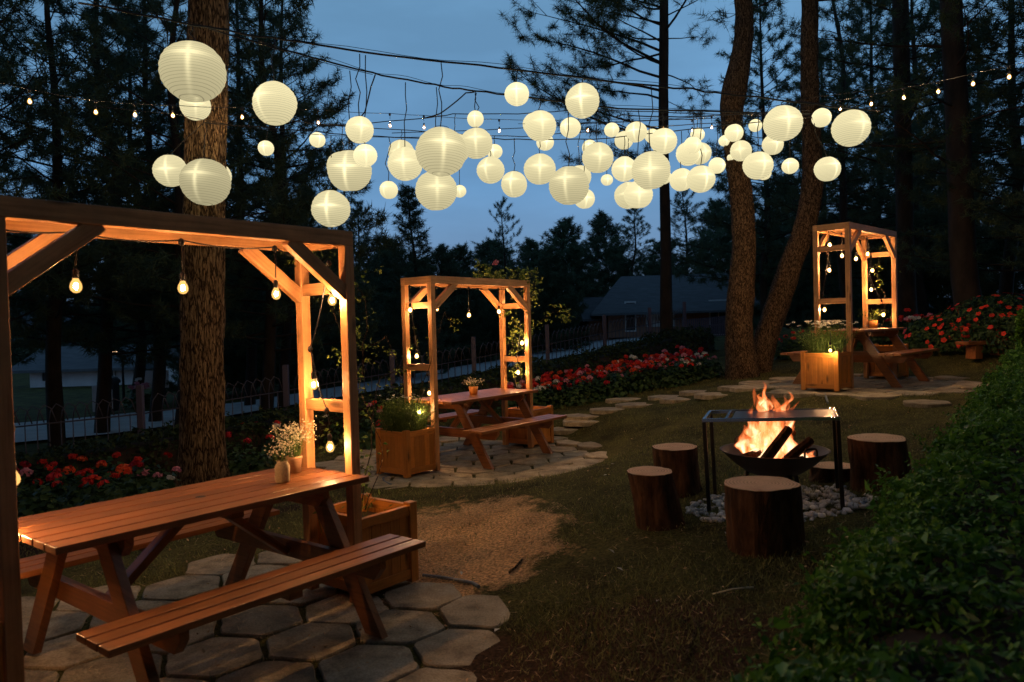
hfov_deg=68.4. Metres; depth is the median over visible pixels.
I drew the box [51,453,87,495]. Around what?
geranium
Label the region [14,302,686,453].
iron fence
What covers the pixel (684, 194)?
background tree
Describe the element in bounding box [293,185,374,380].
background tree
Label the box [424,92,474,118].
lantern cable
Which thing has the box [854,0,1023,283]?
background tree
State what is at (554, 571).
leaf litter
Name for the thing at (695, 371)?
geranium
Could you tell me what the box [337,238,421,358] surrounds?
background tree
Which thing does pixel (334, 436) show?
geranium
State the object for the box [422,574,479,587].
fallen stick
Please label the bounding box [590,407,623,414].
stepping stone
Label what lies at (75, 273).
light string
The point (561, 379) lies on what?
geranium
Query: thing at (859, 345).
geranium
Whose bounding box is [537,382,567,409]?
geranium
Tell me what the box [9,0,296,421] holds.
background tree
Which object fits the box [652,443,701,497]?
log stool
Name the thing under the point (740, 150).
paper lantern
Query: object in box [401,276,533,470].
pergola
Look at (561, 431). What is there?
stepping stone
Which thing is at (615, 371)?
geranium
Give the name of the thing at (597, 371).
geranium
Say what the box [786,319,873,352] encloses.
daisy clump
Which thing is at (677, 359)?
geranium
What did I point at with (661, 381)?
geranium
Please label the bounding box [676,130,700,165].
paper lantern
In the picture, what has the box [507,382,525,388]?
geranium
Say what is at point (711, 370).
geranium
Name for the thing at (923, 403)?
stepping stone
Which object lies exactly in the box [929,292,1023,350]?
impatiens bush
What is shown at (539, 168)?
paper lantern
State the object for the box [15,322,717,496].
hedge
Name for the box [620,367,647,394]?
geranium
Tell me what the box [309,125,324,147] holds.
paper lantern
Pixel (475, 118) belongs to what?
paper lantern
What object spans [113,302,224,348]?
background tree
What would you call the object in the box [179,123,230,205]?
paper lantern
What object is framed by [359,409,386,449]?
geranium
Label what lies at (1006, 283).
background tree
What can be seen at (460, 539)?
straw litter
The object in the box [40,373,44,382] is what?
window
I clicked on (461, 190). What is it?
paper lantern
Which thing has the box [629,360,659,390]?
geranium
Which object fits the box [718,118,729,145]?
paper lantern
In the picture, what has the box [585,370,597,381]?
geranium
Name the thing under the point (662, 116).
lantern cable
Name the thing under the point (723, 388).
stepping stone
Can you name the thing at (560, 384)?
geranium
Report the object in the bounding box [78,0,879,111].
lantern cable
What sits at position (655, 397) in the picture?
stepping stone
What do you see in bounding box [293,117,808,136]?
lantern cable
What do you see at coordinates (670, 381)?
geranium
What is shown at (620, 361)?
geranium
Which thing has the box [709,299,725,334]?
door
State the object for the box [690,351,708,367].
geranium
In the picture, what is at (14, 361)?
background tree
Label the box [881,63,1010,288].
background tree
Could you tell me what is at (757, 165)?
paper lantern
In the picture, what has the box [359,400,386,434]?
geranium
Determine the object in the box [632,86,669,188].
paper lantern
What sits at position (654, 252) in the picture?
background tree
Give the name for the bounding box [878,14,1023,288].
background tree
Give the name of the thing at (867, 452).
log stool
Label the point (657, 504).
log stool
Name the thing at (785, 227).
background tree
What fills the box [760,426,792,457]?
firewood log
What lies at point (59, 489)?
geranium
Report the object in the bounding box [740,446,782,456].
firewood log
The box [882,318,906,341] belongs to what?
geranium
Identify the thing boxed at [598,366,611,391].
geranium
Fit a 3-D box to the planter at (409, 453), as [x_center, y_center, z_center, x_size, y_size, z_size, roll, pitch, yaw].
[-1.161,1.190,8.245,0.480,0.497,0.439,-1,2,38]
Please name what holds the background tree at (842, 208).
on the ground at (488, 568)
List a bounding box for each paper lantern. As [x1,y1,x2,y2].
[152,122,203,186]
[158,27,226,102]
[179,99,210,120]
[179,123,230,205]
[252,39,296,125]
[258,123,273,155]
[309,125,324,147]
[311,136,349,226]
[326,126,343,170]
[327,71,371,190]
[345,54,373,143]
[353,55,376,166]
[379,138,397,198]
[387,82,421,180]
[388,130,413,155]
[415,63,466,175]
[415,87,456,209]
[456,169,465,197]
[462,93,491,158]
[467,91,483,127]
[477,151,504,183]
[488,136,501,157]
[501,138,526,196]
[505,70,528,105]
[523,113,530,131]
[524,100,555,141]
[524,144,555,184]
[536,137,553,150]
[549,111,588,204]
[560,117,580,137]
[565,79,598,118]
[575,119,590,182]
[576,139,594,208]
[582,108,612,172]
[582,132,595,150]
[601,136,612,185]
[604,122,618,136]
[611,137,633,181]
[614,139,631,208]
[615,115,632,148]
[624,110,652,207]
[625,121,646,142]
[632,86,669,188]
[645,128,655,141]
[650,111,676,153]
[669,131,689,190]
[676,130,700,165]
[684,111,701,153]
[686,113,715,192]
[690,114,704,139]
[695,115,711,164]
[709,127,725,173]
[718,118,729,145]
[725,124,743,141]
[730,115,751,160]
[742,116,773,178]
[748,115,761,131]
[762,136,783,154]
[763,101,802,140]
[781,139,798,173]
[810,114,840,180]
[811,108,831,126]
[831,109,870,146]
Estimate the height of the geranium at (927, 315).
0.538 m
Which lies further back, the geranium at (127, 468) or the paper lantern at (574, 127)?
the paper lantern at (574, 127)
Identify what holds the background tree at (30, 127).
on the ground at (488, 568)
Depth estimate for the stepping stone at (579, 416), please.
10.69 m
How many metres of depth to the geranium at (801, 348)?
14.14 m
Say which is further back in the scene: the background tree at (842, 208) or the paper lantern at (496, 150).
the background tree at (842, 208)
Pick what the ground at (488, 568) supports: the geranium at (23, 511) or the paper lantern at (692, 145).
the geranium at (23, 511)
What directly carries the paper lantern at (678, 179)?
hanging from the lantern cable at (492, 138)
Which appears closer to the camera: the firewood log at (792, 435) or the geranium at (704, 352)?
the firewood log at (792, 435)
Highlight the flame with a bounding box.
[736,401,807,457]
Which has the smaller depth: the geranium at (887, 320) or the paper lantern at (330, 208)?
the paper lantern at (330, 208)
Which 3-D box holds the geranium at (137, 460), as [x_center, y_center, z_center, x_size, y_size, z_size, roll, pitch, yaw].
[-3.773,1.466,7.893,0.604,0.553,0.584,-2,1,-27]
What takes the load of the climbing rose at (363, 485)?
attached to the pergola at (33, 258)
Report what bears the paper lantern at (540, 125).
hanging from the lantern cable at (379, 74)
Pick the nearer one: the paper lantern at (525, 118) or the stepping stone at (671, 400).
the paper lantern at (525, 118)
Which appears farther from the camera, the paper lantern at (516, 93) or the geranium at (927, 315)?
the geranium at (927, 315)
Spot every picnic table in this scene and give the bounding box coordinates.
[18,467,425,681]
[382,388,566,469]
[780,327,939,387]
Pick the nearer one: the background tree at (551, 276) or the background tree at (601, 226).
the background tree at (551, 276)
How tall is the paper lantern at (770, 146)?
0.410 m
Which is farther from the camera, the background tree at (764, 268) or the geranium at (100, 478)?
the background tree at (764, 268)
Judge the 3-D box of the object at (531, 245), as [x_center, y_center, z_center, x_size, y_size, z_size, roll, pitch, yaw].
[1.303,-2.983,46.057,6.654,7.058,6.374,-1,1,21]
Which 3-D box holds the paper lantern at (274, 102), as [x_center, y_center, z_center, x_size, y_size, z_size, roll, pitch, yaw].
[-1.960,-2.140,6.228,0.360,0.699,0.356,0,-1,31]
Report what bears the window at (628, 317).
in the house at (627, 297)
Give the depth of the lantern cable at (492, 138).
8.80 m
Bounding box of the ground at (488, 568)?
[12,326,1014,681]
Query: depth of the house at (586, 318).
45.47 m
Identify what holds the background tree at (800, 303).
on the ground at (488, 568)
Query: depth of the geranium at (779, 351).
14.07 m
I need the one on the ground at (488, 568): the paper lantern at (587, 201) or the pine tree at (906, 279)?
the pine tree at (906, 279)
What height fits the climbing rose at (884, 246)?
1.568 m
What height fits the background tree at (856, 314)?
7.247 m
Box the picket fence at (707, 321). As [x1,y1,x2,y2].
[687,316,724,336]
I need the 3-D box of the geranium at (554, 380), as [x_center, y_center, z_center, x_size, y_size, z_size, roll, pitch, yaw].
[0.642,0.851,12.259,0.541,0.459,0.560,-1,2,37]
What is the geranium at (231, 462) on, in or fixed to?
on the ground at (488, 568)
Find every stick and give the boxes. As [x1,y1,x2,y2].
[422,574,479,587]
[713,586,753,594]
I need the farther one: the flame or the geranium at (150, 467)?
the geranium at (150, 467)
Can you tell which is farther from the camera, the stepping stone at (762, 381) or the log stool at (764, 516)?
the stepping stone at (762, 381)
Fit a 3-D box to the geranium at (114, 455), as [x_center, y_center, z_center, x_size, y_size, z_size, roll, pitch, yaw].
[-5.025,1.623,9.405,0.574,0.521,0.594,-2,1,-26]
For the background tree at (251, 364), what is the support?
on the ground at (488, 568)
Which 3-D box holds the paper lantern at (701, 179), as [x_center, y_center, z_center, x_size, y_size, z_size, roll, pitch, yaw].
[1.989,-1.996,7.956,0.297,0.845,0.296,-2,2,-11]
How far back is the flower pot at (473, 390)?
9.10 m
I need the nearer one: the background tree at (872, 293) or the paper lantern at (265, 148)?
the paper lantern at (265, 148)
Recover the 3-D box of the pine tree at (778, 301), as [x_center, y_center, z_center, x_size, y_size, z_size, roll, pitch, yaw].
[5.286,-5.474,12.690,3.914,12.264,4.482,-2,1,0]
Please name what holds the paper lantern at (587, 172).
hanging from the lantern cable at (524, 113)
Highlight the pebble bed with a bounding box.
[685,484,877,522]
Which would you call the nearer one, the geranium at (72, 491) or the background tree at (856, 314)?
the geranium at (72, 491)
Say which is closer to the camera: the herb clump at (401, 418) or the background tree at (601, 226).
the herb clump at (401, 418)
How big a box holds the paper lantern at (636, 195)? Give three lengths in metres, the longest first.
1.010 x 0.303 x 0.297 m
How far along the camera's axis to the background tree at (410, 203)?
27.41 m
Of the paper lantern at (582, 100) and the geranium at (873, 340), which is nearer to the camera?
the paper lantern at (582, 100)
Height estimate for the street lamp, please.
1.874 m
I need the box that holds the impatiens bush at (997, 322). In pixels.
[967,307,1021,353]
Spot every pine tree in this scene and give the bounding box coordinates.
[174,0,229,487]
[498,0,717,337]
[687,0,902,372]
[720,0,759,379]
[757,0,1023,323]
[782,0,1023,322]
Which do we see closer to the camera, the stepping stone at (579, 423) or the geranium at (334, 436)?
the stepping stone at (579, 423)
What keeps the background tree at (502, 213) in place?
on the ground at (488, 568)
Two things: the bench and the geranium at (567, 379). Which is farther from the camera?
the geranium at (567, 379)
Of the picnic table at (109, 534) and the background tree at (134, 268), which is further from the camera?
the background tree at (134, 268)
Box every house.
[12,344,167,387]
[166,344,225,384]
[576,297,625,339]
[590,273,758,337]
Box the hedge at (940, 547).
[730,338,1023,681]
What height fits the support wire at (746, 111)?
0.402 m
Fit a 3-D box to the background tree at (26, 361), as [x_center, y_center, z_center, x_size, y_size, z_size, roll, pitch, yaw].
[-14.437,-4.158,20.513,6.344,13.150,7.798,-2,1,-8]
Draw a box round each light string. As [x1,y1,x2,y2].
[0,62,1023,131]
[6,229,333,469]
[408,285,522,393]
[822,231,883,315]
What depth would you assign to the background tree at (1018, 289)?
23.59 m
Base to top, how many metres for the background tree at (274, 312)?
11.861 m
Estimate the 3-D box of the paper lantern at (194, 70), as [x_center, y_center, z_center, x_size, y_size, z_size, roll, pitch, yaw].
[-2.569,-2.228,6.072,0.507,0.583,0.517,0,-4,-14]
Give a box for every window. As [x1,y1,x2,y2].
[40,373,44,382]
[624,301,635,331]
[646,314,673,326]
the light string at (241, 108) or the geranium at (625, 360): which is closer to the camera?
the light string at (241, 108)
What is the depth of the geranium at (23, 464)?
9.12 m
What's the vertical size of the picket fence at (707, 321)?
0.939 m
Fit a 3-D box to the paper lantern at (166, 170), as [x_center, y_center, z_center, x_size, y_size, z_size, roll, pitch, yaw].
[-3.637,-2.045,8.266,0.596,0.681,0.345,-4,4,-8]
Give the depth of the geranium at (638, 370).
12.71 m
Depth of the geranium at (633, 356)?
13.99 m
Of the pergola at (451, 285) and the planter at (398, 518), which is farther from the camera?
the pergola at (451, 285)
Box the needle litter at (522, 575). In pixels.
[70,355,948,681]
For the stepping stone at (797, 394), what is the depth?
9.42 m
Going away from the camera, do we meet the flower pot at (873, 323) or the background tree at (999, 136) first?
the flower pot at (873, 323)
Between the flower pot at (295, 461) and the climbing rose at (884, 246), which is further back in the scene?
the climbing rose at (884, 246)
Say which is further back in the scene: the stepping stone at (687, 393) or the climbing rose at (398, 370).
the stepping stone at (687, 393)
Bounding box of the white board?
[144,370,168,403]
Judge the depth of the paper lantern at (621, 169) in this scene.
8.91 m
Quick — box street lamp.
[116,350,124,400]
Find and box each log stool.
[627,466,684,530]
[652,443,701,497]
[724,476,805,558]
[808,461,849,482]
[847,433,911,494]
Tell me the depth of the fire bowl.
5.23 m
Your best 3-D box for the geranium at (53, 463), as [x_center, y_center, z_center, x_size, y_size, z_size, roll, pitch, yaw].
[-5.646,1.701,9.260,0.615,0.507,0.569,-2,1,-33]
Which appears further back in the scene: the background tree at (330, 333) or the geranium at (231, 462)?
the background tree at (330, 333)
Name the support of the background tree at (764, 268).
on the ground at (488, 568)
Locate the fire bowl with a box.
[719,435,830,482]
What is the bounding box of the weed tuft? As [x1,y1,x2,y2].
[313,487,391,531]
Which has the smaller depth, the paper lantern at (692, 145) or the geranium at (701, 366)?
the paper lantern at (692, 145)
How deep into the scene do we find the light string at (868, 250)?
10.45 m
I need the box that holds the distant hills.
[10,292,1020,345]
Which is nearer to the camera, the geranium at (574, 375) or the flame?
the flame
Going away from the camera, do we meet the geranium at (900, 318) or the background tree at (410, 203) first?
the geranium at (900, 318)
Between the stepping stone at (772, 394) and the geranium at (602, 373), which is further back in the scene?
the geranium at (602, 373)
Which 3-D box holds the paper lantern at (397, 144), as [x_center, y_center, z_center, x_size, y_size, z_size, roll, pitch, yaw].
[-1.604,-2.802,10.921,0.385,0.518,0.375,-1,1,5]
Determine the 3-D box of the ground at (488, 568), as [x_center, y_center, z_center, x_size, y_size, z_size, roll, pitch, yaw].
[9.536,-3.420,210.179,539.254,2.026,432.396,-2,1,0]
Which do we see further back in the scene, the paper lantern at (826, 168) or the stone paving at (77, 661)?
the paper lantern at (826, 168)
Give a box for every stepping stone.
[554,427,577,434]
[563,420,598,426]
[564,413,598,420]
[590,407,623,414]
[605,398,640,403]
[615,402,650,408]
[648,395,678,400]
[659,397,690,403]
[679,390,706,395]
[694,392,726,399]
[717,385,737,390]
[730,386,770,392]
[740,380,779,383]
[765,391,782,397]
[781,391,818,397]
[903,399,951,407]
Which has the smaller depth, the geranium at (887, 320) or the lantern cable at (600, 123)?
the lantern cable at (600, 123)
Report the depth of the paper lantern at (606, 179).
11.18 m
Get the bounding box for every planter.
[317,493,418,593]
[375,427,435,477]
[508,405,553,444]
[800,351,850,390]
[869,344,908,376]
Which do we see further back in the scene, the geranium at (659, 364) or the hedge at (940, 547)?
the geranium at (659, 364)
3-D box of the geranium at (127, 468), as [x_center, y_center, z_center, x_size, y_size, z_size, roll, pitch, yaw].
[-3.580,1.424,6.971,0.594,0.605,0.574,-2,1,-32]
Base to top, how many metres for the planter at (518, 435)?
0.497 m
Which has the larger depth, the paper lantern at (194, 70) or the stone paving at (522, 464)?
the stone paving at (522, 464)
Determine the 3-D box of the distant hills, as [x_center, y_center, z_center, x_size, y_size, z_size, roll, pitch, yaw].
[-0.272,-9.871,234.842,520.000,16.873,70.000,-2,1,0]
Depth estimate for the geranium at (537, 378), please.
11.92 m
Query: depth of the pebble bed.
5.09 m
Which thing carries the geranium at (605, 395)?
on the ground at (488, 568)
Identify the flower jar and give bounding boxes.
[264,437,297,482]
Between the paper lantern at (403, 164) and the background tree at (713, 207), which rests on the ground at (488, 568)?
the background tree at (713, 207)
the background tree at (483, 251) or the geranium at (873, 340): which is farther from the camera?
the background tree at (483, 251)
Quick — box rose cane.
[361,394,382,509]
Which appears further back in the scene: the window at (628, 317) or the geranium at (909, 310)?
the window at (628, 317)
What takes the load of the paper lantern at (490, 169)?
hanging from the lantern cable at (492, 138)
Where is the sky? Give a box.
[0,0,1023,300]
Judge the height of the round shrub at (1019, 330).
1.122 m
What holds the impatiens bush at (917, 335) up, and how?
on the ground at (488, 568)
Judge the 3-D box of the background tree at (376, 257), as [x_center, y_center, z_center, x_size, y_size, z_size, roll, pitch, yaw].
[-5.939,-2.127,30.940,4.560,7.689,3.709,-2,1,-35]
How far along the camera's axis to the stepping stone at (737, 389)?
10.36 m
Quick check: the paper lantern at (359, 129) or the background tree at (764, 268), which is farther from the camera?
the background tree at (764, 268)
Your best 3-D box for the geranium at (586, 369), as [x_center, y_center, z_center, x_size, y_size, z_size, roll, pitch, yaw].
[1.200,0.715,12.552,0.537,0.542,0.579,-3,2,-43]
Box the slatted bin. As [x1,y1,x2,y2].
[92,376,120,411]
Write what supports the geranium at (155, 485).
on the ground at (488, 568)
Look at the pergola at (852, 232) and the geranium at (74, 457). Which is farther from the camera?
the pergola at (852, 232)
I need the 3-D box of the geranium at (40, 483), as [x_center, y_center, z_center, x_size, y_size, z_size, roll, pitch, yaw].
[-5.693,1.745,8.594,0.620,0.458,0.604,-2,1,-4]
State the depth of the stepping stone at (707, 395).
10.42 m
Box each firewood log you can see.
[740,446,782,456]
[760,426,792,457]
[783,437,813,457]
[784,428,795,443]
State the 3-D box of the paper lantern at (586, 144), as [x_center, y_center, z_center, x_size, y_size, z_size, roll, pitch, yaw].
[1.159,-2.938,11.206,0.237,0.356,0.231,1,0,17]
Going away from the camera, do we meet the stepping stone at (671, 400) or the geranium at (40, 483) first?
the geranium at (40, 483)
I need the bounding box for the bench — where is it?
[956,340,1015,358]
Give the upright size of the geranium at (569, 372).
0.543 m
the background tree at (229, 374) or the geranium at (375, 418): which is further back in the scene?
the background tree at (229, 374)
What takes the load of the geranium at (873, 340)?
on the ground at (488, 568)
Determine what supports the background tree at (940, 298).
on the ground at (488, 568)
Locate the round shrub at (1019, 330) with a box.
[1009,306,1023,350]
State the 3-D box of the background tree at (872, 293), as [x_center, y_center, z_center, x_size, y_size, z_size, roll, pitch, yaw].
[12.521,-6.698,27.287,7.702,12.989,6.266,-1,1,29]
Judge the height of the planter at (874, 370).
0.497 m
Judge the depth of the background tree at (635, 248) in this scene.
51.52 m
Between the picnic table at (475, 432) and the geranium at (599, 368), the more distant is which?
the geranium at (599, 368)
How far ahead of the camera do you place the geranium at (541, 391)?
11.75 m
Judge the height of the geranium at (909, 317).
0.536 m
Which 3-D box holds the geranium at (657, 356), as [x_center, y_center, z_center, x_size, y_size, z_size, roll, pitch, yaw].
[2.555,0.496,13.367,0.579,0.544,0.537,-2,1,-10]
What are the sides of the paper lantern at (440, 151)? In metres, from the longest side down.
0.967 x 0.444 x 0.444 m
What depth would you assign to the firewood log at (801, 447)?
5.34 m
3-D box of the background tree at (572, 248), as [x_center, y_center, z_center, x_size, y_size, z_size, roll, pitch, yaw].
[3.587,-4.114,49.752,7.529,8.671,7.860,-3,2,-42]
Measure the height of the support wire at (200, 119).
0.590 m
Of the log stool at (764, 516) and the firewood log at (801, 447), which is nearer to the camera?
the log stool at (764, 516)
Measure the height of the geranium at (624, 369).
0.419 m
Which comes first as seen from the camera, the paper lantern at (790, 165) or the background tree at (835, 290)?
the paper lantern at (790, 165)
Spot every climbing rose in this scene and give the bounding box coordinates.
[278,245,408,499]
[331,312,461,404]
[472,259,573,407]
[873,245,898,345]
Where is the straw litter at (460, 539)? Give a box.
[417,495,576,584]
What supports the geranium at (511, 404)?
on the ground at (488, 568)
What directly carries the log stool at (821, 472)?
on the ground at (488, 568)
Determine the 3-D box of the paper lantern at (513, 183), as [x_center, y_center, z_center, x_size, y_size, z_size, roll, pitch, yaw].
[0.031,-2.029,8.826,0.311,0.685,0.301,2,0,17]
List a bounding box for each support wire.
[0,94,412,137]
[250,36,372,74]
[556,82,913,123]
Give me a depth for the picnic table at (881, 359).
10.08 m
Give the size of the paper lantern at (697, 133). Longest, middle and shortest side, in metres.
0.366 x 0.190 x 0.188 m
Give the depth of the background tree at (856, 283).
35.95 m
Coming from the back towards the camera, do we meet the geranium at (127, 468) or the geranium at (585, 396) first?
the geranium at (585, 396)
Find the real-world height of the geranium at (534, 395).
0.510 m
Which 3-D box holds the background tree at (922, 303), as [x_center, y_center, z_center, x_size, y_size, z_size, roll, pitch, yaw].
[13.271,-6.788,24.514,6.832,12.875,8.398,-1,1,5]
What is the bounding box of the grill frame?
[702,408,844,510]
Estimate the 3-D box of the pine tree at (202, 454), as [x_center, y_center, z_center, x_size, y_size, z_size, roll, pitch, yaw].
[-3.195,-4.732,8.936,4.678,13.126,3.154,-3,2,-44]
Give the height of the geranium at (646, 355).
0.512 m
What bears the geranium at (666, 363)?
on the ground at (488, 568)
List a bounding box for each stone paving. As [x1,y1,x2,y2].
[21,551,509,681]
[315,436,607,488]
[738,374,987,400]
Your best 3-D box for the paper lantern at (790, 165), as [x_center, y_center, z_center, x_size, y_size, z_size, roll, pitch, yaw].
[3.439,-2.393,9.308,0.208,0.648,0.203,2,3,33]
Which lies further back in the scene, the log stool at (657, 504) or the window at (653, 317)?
the window at (653, 317)
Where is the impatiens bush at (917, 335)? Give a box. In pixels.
[900,313,1001,352]
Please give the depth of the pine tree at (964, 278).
13.77 m
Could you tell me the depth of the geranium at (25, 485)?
8.04 m
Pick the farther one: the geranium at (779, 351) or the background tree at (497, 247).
the background tree at (497, 247)
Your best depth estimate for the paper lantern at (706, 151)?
10.05 m
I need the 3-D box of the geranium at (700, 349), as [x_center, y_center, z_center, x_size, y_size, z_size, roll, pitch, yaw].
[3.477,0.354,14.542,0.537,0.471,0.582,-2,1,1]
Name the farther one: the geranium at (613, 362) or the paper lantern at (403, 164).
the geranium at (613, 362)
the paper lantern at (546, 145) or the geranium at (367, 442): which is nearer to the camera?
the geranium at (367, 442)
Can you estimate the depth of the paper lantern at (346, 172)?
7.17 m
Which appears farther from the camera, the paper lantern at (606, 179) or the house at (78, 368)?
the house at (78, 368)
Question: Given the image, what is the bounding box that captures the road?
[14,336,652,441]
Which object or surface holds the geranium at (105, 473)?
on the ground at (488, 568)
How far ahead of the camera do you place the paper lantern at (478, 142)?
7.43 m
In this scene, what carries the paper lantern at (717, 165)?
hanging from the lantern cable at (492, 138)
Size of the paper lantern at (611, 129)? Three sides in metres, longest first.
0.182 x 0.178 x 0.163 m
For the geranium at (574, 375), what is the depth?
13.16 m
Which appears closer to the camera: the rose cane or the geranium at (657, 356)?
the rose cane
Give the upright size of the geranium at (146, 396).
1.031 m
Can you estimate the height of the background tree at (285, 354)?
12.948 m
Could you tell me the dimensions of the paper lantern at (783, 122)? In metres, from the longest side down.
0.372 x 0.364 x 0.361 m
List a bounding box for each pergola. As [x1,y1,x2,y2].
[0,195,362,681]
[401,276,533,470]
[812,222,898,388]
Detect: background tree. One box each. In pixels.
[0,0,100,422]
[0,0,152,328]
[0,0,173,449]
[0,0,241,435]
[3,0,327,429]
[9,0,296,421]
[9,1,242,399]
[9,308,33,366]
[99,0,406,420]
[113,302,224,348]
[114,0,389,405]
[149,262,264,393]
[173,0,382,407]
[224,259,341,388]
[292,250,382,363]
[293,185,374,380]
[323,197,412,380]
[330,248,437,374]
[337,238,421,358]
[360,182,461,380]
[395,243,499,367]
[442,239,510,362]
[461,240,523,358]
[472,197,540,355]
[474,235,545,352]
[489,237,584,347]
[506,244,592,351]
[535,215,608,342]
[570,208,646,310]
[597,208,659,292]
[635,240,689,275]
[647,188,729,273]
[671,0,866,312]
[672,197,731,273]
[727,40,884,327]
[730,171,840,330]
[752,0,947,326]
[756,0,983,323]
[799,233,858,327]
[808,203,891,326]
[809,0,1021,318]
[836,104,984,294]
[837,205,937,326]
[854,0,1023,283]
[867,0,1023,317]
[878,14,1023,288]
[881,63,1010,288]
[921,220,991,315]
[977,206,1023,318]
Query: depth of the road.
21.99 m
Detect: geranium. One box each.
[16,467,48,513]
[16,476,43,507]
[17,461,49,504]
[17,472,72,517]
[28,464,85,511]
[29,459,73,494]
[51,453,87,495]
[51,465,104,508]
[72,472,129,506]
[73,460,116,502]
[82,463,136,504]
[90,452,125,488]
[97,460,136,491]
[97,464,147,501]
[108,467,162,495]
[121,452,172,488]
[122,377,151,408]
[123,456,177,491]
[137,466,180,492]
[225,431,250,474]
[229,434,276,476]
[256,420,300,460]
[320,413,343,445]
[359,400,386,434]
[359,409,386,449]
[496,386,517,416]
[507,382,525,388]
[525,381,542,405]
[533,383,556,408]
[535,376,555,403]
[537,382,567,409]
[546,376,577,408]
[546,379,562,395]
[553,374,573,387]
[554,377,571,398]
[564,369,572,384]
[565,379,592,405]
[567,367,582,380]
[571,368,591,394]
[572,370,600,402]
[581,370,600,377]
[583,374,610,402]
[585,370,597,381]
[587,365,613,397]
[593,371,620,399]
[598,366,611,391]
[602,364,631,397]
[603,360,625,376]
[607,368,633,391]
[615,363,634,376]
[615,367,635,388]
[617,359,635,372]
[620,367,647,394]
[624,355,636,366]
[626,359,651,389]
[627,360,654,391]
[629,354,642,362]
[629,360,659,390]
[635,365,660,388]
[642,354,654,359]
[643,363,666,386]
[647,353,668,369]
[650,353,676,388]
[655,360,678,371]
[658,359,689,387]
[667,357,695,384]
[667,358,687,378]
[674,353,697,373]
[675,353,702,374]
[677,359,702,383]
[680,347,703,358]
[680,355,706,380]
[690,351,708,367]
[697,354,724,378]
[774,331,798,359]
[778,330,809,356]
[841,325,862,348]
[857,321,888,344]
[874,315,903,344]
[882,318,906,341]
[898,308,913,338]
[904,315,926,340]
[919,313,953,332]
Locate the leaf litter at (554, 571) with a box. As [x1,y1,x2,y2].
[144,369,994,681]
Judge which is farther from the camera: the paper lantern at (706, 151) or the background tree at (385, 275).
the background tree at (385, 275)
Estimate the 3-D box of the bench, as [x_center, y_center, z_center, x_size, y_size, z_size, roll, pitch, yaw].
[7.049,0.127,11.210,0.800,0.260,0.260,-2,1,-9]
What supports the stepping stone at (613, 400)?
on the ground at (488, 568)
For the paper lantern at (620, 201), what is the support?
hanging from the lantern cable at (492, 138)
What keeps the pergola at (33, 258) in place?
on the stone paving at (77, 661)
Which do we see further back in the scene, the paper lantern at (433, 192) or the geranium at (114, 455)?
the geranium at (114, 455)
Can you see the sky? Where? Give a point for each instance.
(455, 30)
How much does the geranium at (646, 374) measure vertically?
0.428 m
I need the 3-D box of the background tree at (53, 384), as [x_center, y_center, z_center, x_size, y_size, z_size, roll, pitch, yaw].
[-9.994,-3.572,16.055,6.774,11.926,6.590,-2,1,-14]
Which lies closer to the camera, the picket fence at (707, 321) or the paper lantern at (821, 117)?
the paper lantern at (821, 117)
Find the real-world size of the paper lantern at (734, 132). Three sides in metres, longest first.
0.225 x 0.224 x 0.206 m
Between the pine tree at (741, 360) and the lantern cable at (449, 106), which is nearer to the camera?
the lantern cable at (449, 106)
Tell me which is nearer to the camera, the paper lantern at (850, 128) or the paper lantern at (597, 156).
the paper lantern at (850, 128)
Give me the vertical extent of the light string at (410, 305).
1.244 m
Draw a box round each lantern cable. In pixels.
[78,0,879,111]
[205,117,810,139]
[209,26,809,114]
[228,110,811,124]
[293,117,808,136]
[317,74,375,125]
[396,113,812,132]
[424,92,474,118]
[614,114,713,117]
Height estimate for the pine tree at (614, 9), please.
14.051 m
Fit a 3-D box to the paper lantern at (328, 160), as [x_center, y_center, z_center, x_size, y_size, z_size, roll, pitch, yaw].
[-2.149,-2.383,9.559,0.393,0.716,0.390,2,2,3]
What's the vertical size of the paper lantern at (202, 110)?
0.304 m
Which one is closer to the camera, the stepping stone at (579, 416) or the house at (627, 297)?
the stepping stone at (579, 416)
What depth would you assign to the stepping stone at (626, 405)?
10.91 m
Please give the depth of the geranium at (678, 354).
13.56 m
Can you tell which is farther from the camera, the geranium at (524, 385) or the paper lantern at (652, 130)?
the geranium at (524, 385)
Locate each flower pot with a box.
[268,418,316,473]
[462,377,484,394]
[857,308,888,327]
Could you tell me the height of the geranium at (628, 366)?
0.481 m
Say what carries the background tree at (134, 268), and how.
on the ground at (488, 568)
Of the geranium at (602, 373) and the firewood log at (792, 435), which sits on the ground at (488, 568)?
the geranium at (602, 373)
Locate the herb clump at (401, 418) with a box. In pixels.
[371,393,440,431]
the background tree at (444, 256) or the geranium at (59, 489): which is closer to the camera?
the geranium at (59, 489)
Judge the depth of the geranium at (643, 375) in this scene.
12.55 m
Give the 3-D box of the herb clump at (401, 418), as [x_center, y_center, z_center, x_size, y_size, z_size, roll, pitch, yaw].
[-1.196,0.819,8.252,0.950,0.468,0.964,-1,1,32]
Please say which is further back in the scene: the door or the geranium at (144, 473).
the door
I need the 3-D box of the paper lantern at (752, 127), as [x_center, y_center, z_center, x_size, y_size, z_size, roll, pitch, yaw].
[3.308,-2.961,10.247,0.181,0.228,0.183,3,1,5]
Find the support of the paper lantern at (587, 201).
hanging from the lantern cable at (492, 138)

